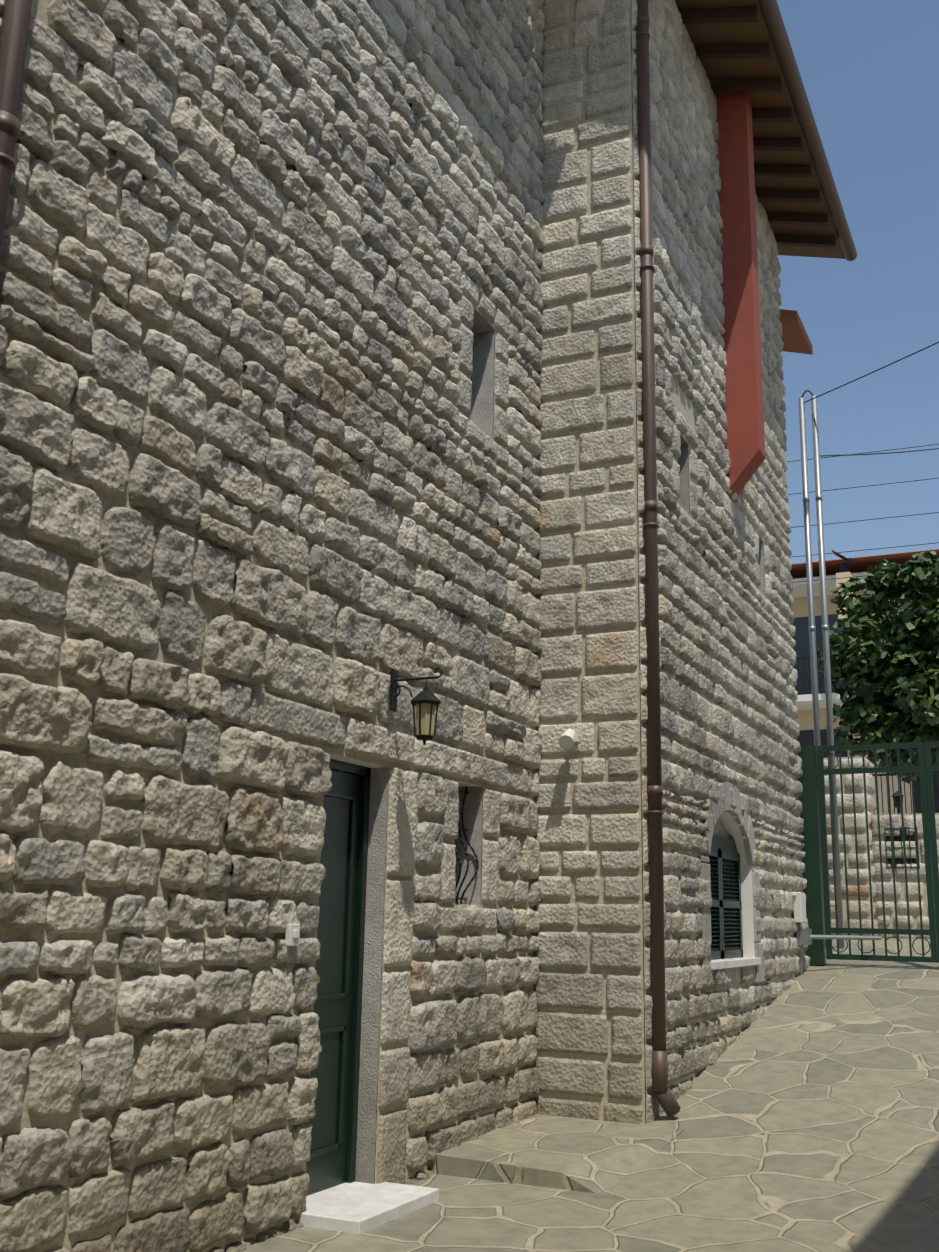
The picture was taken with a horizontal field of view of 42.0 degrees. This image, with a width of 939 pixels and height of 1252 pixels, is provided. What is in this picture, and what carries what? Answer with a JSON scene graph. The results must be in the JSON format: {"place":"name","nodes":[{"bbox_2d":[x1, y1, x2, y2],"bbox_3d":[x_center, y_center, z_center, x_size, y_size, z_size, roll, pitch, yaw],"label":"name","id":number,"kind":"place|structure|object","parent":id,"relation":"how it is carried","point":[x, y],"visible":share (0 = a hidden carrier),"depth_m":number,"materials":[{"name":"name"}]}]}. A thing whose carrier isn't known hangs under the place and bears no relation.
{"place":"outdoors","nodes":[
{"label":"outdoors","id":0,"kind":"place"},
{"bbox_2d":[249,271,532,1183],"bbox_3d":[-0.288,0.273,7.226,0.080,5.700,3.340,-5,-15,25],"label":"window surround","id":1,"kind":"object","parent":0,"point":[277,715],"depth_m":6.83,"materials":[{"name":"grey stone"}]},
{"bbox_2d":[240,938,938,1251],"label":"ground","id":2,"kind":"structure","parent":0,"point":[806,1117],"depth_m":6.92,"materials":[{"name":"beige stone"}]},
{"bbox_2d":[0,0,544,1251],"bbox_3d":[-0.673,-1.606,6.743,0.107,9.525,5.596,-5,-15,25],"label":"stone wall","id":3,"kind":"structure","parent":2,"relation":"on","point":[120,1068],"depth_m":5.61,"materials":[{"name":"beige stone"}]},
{"bbox_2d":[0,0,31,265],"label":"downpipe","id":4,"kind":"object","parent":3,"relation":"attached to","point":[14,30],"visible":1,"depth_m":4.46,"materials":[{"name":"brown metal"}]},
{"bbox_2d":[285,924,299,945],"bbox_3d":[-0.824,1.447,5.726,0.040,0.100,0.080,-5,-15,25],"label":"doorbell","id":5,"kind":"object","parent":3,"relation":"attached to","point":[292,935],"depth_m":5.70,"materials":[{"name":"white plastic"}]},
{"bbox_2d":[306,759,370,1195],"bbox_3d":[-0.750,1.772,6.328,0.080,2.150,0.660,-5,-15,25],"label":"door leaf","id":6,"kind":"object","parent":3,"relation":"in","point":[340,961],"visible":0.42,"depth_m":6.43,"materials":[{"name":"green wood"}]},
{"bbox_2d":[328,753,384,767],"bbox_3d":[-0.666,0.721,6.547,0.160,0.001,0.660,-5,-15,25],"label":"door lintel","id":7,"kind":"structure","parent":3,"relation":"attached to","point":[351,760],"depth_m":6.58,"materials":[{"name":"grey stone"}]},
{"bbox_2d":[355,767,387,1183],"bbox_3d":[-0.687,1.776,6.296,0.160,2.170,0.660,-5,-15,25],"label":"door reveal","id":8,"kind":"object","parent":3,"relation":"attached to","point":[367,1096],"depth_m":6.56,"materials":[{"name":"grey stone"}]},
{"bbox_2d":[389,667,442,711],"bbox_3d":[-0.288,0.345,6.729,0.310,0.230,0.060,-5,-15,25],"label":"lantern bracket","id":9,"kind":"object","parent":3,"relation":"attached to","point":[394,684],"visible":1,"depth_m":6.77,"materials":[{"name":"black metal"}]},
{"bbox_2d":[410,687,440,744],"bbox_3d":[-0.242,0.491,6.669,0.190,0.320,0.165,-5,-15,25],"label":"lantern","id":10,"kind":"object","parent":9,"relation":"hanging from","point":[425,695],"depth_m":6.63,"materials":[{"name":"black metal"}]},
{"bbox_2d":[454,786,478,904],"bbox_3d":[-0.059,1.362,7.654,0.104,0.755,0.400,-5,-15,25],"label":"window grille","id":11,"kind":"object","parent":3,"relation":"attached to","point":[467,868],"visible":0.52,"depth_m":7.71,"materials":[{"name":"black metal"}]},
{"bbox_2d":[453,786,482,905],"bbox_3d":[-0.199,1.374,7.720,0.420,0.750,0.400,-5,-15,25],"label":"window recess","id":12,"kind":"object","parent":3,"relation":"attached to","point":[472,815],"visible":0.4,"depth_m":7.84,"materials":[{"name":"grey stone"}]},
{"bbox_2d":[456,780,480,786],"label":"lintel","id":13,"kind":"structure","parent":3,"relation":"attached to","point":[463,784],"depth_m":7.80,"materials":[{"name":"grey stone"}]},
{"bbox_2d":[470,308,493,438],"bbox_3d":[-0.183,-1.718,8.571,0.600,0.840,0.380,-5,-15,25],"label":"window recess","id":14,"kind":"object","parent":3,"relation":"attached to","point":[482,380],"visible":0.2,"depth_m":8.65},
{"bbox_2d":[297,1182,438,1233],"bbox_3d":[-0.550,2.829,5.979,0.500,0.060,0.800,-5,-15,25],"label":"door threshold","id":15,"kind":"object","parent":2,"relation":"on","point":[357,1207],"depth_m":5.88,"materials":[{"name":"white stone"}]},
{"bbox_2d":[431,1114,683,1192],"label":"stone step","id":16,"kind":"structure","parent":2,"relation":"on","point":[575,1154],"depth_m":6.97,"materials":[{"name":"beige stone"}]},
{"bbox_2d":[534,0,645,1123],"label":"stone wall","id":17,"kind":"structure","parent":2,"relation":"on","point":[612,695],"depth_m":8.82,"materials":[{"name":"beige stone"}]},
{"bbox_2d":[558,728,578,749],"bbox_3d":[0.700,0.788,8.502,0.114,0.161,0.229,-5,-15,25],"label":"spotlight","id":18,"kind":"object","parent":17,"relation":"attached to","point":[569,737],"visible":1,"depth_m":8.43,"materials":[{"name":"white plastic"}]},
{"bbox_2d":[631,0,809,1123],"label":"stone wall","id":19,"kind":"structure","parent":2,"relation":"on","point":[681,201],"depth_m":10.72,"materials":[{"name":"grey stone"}]},
{"bbox_2d":[631,0,668,1122],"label":"wall quoins","id":20,"kind":"object","parent":19,"relation":"attached to","point":[655,1110],"depth_m":8.70,"materials":[{"name":"grey stone"}]},
{"bbox_2d":[636,0,679,1116],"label":"downpipe","id":21,"kind":"object","parent":19,"relation":"attached to","point":[665,1097],"visible":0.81,"depth_m":8.67,"materials":[{"name":"brown metal"}]},
{"bbox_2d":[678,435,688,513],"bbox_3d":[1.488,-1.232,10.190,0.600,0.630,0.330,-5,-15,25],"label":"window recess","id":22,"kind":"object","parent":19,"relation":"attached to","point":[684,482],"visible":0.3,"depth_m":10.23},
{"bbox_2d":[708,834,742,959],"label":"window shutters","id":23,"kind":"object","parent":19,"relation":"in","point":[722,847],"visible":0.67,"depth_m":10.46,"materials":[{"name":"black wood"}]},
{"bbox_2d":[705,811,754,957],"bbox_3d":[2.131,2.175,10.302,0.160,1.220,1.500,-5,-15,25],"label":"window reveal","id":24,"kind":"object","parent":19,"relation":"attached to","point":[730,824],"visible":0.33,"depth_m":10.89,"materials":[{"name":"white paint"}]},
{"bbox_2d":[697,782,764,990],"bbox_3d":[2.218,2.169,10.317,0.054,1.670,2.040,-5,-15,25],"label":"stone window arch","id":25,"kind":"structure","parent":19,"relation":"attached to","point":[716,809],"depth_m":10.43,"materials":[{"name":"grey stone"}]},
{"bbox_2d":[710,957,760,969],"bbox_3d":[2.137,2.796,10.145,0.200,0.060,1.620,-5,-15,25],"label":"window sill","id":26,"kind":"structure","parent":19,"relation":"attached to","point":[728,963],"depth_m":10.01,"materials":[{"name":"white stone"}]},
{"bbox_2d":[713,92,764,501],"bbox_3d":[2.642,-3.947,12.082,0.332,5.627,0.260,-5,-15,25],"label":"red flue","id":27,"kind":"object","parent":19,"relation":"on","point":[744,409],"visible":0.73,"depth_m":11.79,"materials":[{"name":"red paint"}]},
{"bbox_2d":[758,537,764,595],"bbox_3d":[2.724,-0.595,12.695,0.600,0.600,0.300,-5,-15,25],"label":"window recess","id":28,"kind":"object","parent":19,"relation":"attached to","point":[761,565],"visible":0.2,"depth_m":12.71,"materials":[{"name":"grey stone"}]},
{"bbox_2d":[780,309,812,354],"bbox_3d":[3.193,-3.805,15.430,2.020,0.770,1.000,-5,-15,25],"label":"awning","id":29,"kind":"object","parent":19,"relation":"on","point":[795,338],"visible":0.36,"depth_m":14.93,"materials":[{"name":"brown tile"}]},
{"bbox_2d":[793,892,805,922],"bbox_3d":[3.391,2.892,12.558,0.080,0.300,0.250,-5,-15,25],"label":"intercom box","id":30,"kind":"object","parent":19,"relation":"attached to","point":[799,902],"visible":0.83,"depth_m":12.46,"materials":[{"name":"white plastic"}]},
{"bbox_2d":[798,396,843,947],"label":"metal poles","id":31,"kind":"object","parent":2,"relation":"on","point":[825,625],"visible":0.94,"depth_m":15.23,"materials":[{"name":"grey metal"}]},
{"bbox_2d":[787,341,938,582],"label":"overhead wires","id":32,"kind":"object","parent":31,"relation":"attached to","point":[810,392],"visible":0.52,"depth_m":27.23,"materials":[{"name":"black"}]},
{"bbox_2d":[796,923,881,974],"bbox_3d":[3.783,3.344,12.651,0.973,0.521,0.257,5,-14,-17],"label":"gate actuator","id":33,"kind":"object","parent":2,"relation":"on","point":[805,936],"visible":0.85,"depth_m":12.57,"materials":[{"name":"grey metal"}]},
{"bbox_2d":[823,756,874,935],"bbox_3d":[5.122,3.162,16.634,0.720,2.670,0.700,-5,-15,25],"label":"mortar","id":34,"kind":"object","parent":2,"relation":"on","point":[842,867],"visible":0.07,"depth_m":16.29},
{"bbox_2d":[824,758,878,935],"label":"wall stones","id":35,"kind":"object","parent":34,"relation":"attached to","point":[861,838],"visible":0.29,"depth_m":16.30,"materials":[{"name":"beige stone"}]},
{"bbox_2d":[791,592,938,813],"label":"building walls","id":36,"kind":"structure","parent":2,"relation":"on","point":[804,719],"depth_m":31.38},
{"bbox_2d":[836,572,854,619],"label":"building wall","id":37,"kind":"structure","parent":36,"relation":"on","point":[841,575],"depth_m":29.93,"materials":[{"name":"beige paint"}]},
{"bbox_2d":[831,549,853,572],"bbox_3d":[9.245,-1.565,30.280,0.470,0.630,0.500,-5,-15,25],"label":"chimney cowl","id":38,"kind":"object","parent":37,"relation":"on","point":[843,566],"visible":0.8,"depth_m":30.18,"materials":[{"name":"grey metal"}]},
{"bbox_2d":[790,572,903,709],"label":"building balconies","id":39,"kind":"structure","parent":36,"relation":"attached to","point":[803,702],"depth_m":30.97,"materials":[{"name":"white paint"}]},
{"bbox_2d":[794,655,937,813],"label":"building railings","id":40,"kind":"object","parent":39,"relation":"on","point":[819,656],"visible":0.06,"depth_m":29.14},
{"bbox_2d":[789,549,938,578],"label":"building roof","id":41,"kind":"structure","parent":36,"relation":"on","point":[832,567],"depth_m":30.94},
{"bbox_2d":[792,607,938,812],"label":"background building","id":42,"kind":"structure","parent":36,"relation":"in","point":[800,637],"depth_m":31.76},
{"bbox_2d":[797,741,938,964],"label":"iron gate","id":43,"kind":"object","parent":2,"relation":"on","point":[813,891],"visible":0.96,"depth_m":12.98,"materials":[{"name":"green metal"}]},
{"bbox_2d":[816,551,938,783],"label":"tree","id":44,"kind":"object","parent":2,"relation":"on","point":[893,705],"visible":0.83,"depth_m":19.83,"materials":[{"name":"green plant"}]},
{"bbox_2d":[881,622,938,701],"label":"building wall","id":45,"kind":"structure","parent":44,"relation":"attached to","point":[911,665],"depth_m":20.08,"materials":[{"name":"beige paint"}]},
{"bbox_2d":[870,813,938,938],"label":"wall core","id":46,"kind":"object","parent":2,"relation":"on","point":[902,898],"visible":0.11,"depth_m":16.04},
{"bbox_2d":[892,791,903,813],"bbox_3d":[5.786,2.388,16.500,0.180,0.320,0.156,-5,-15,25],"label":"wall lamp","id":47,"kind":"object","parent":46,"relation":"on","point":[896,798],"visible":0.69,"depth_m":16.47,"materials":[{"name":"grey metal"}]},
{"bbox_2d":[886,827,915,868],"bbox_3d":[5.722,2.933,16.162,0.400,0.540,0.030,-5,-15,25],"label":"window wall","id":48,"kind":"structure","parent":46,"relation":"attached to","point":[899,860],"depth_m":16.15,"materials":[{"name":"black"}]},
{"bbox_2d":[871,815,938,938],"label":"stone wall","id":49,"kind":"structure","parent":46,"relation":"attached to","point":[900,873],"depth_m":16.09,"materials":[{"name":"beige stone"}]},
{"bbox_2d":[884,827,919,868],"bbox_3d":[5.706,2.926,16.131,0.413,0.540,0.014,-5,-15,25],"label":"window grille","id":50,"kind":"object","parent":49,"relation":"attached to","point":[908,828],"depth_m":16.13,"materials":[{"name":"green"}]},
{"bbox_2d":[671,407,772,613],"bbox_3d":[2.383,-0.958,11.309,0.081,0.970,3.620,-5,-15,25],"label":"window frame","id":51,"kind":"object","parent":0,"point":[682,426],"depth_m":10.26,"materials":[{"name":"grey stone"}]},
{"bbox_2d":[708,818,735,950],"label":"window shutters","id":52,"kind":"object","parent":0,"point":[719,829],"visible":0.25,"depth_m":10.72,"materials":[{"name":"black wood"}]},
{"bbox_2d":[678,6,835,247],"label":"roof rafters","id":53,"kind":"object","parent":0,"point":[724,15],"visible":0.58,"depth_m":12.44,"materials":[{"name":"brown wood"}]},
{"bbox_2d":[675,0,844,258],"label":"roof soffit boards","id":54,"kind":"object","parent":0,"point":[731,33],"visible":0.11,"depth_m":12.47,"materials":[{"name":"brown wood"}]},
{"bbox_2d":[758,0,856,260],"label":"roof gutter","id":55,"kind":"object","parent":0,"point":[773,19],"visible":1,"depth_m":12.43,"materials":[{"name":"brown metal"}]},
{"bbox_2d":[777,0,938,563],"label":"sky","id":56,"kind":"structure","parent":0,"point":[869,69],"materials":[{"name":"blue"}]}
]}

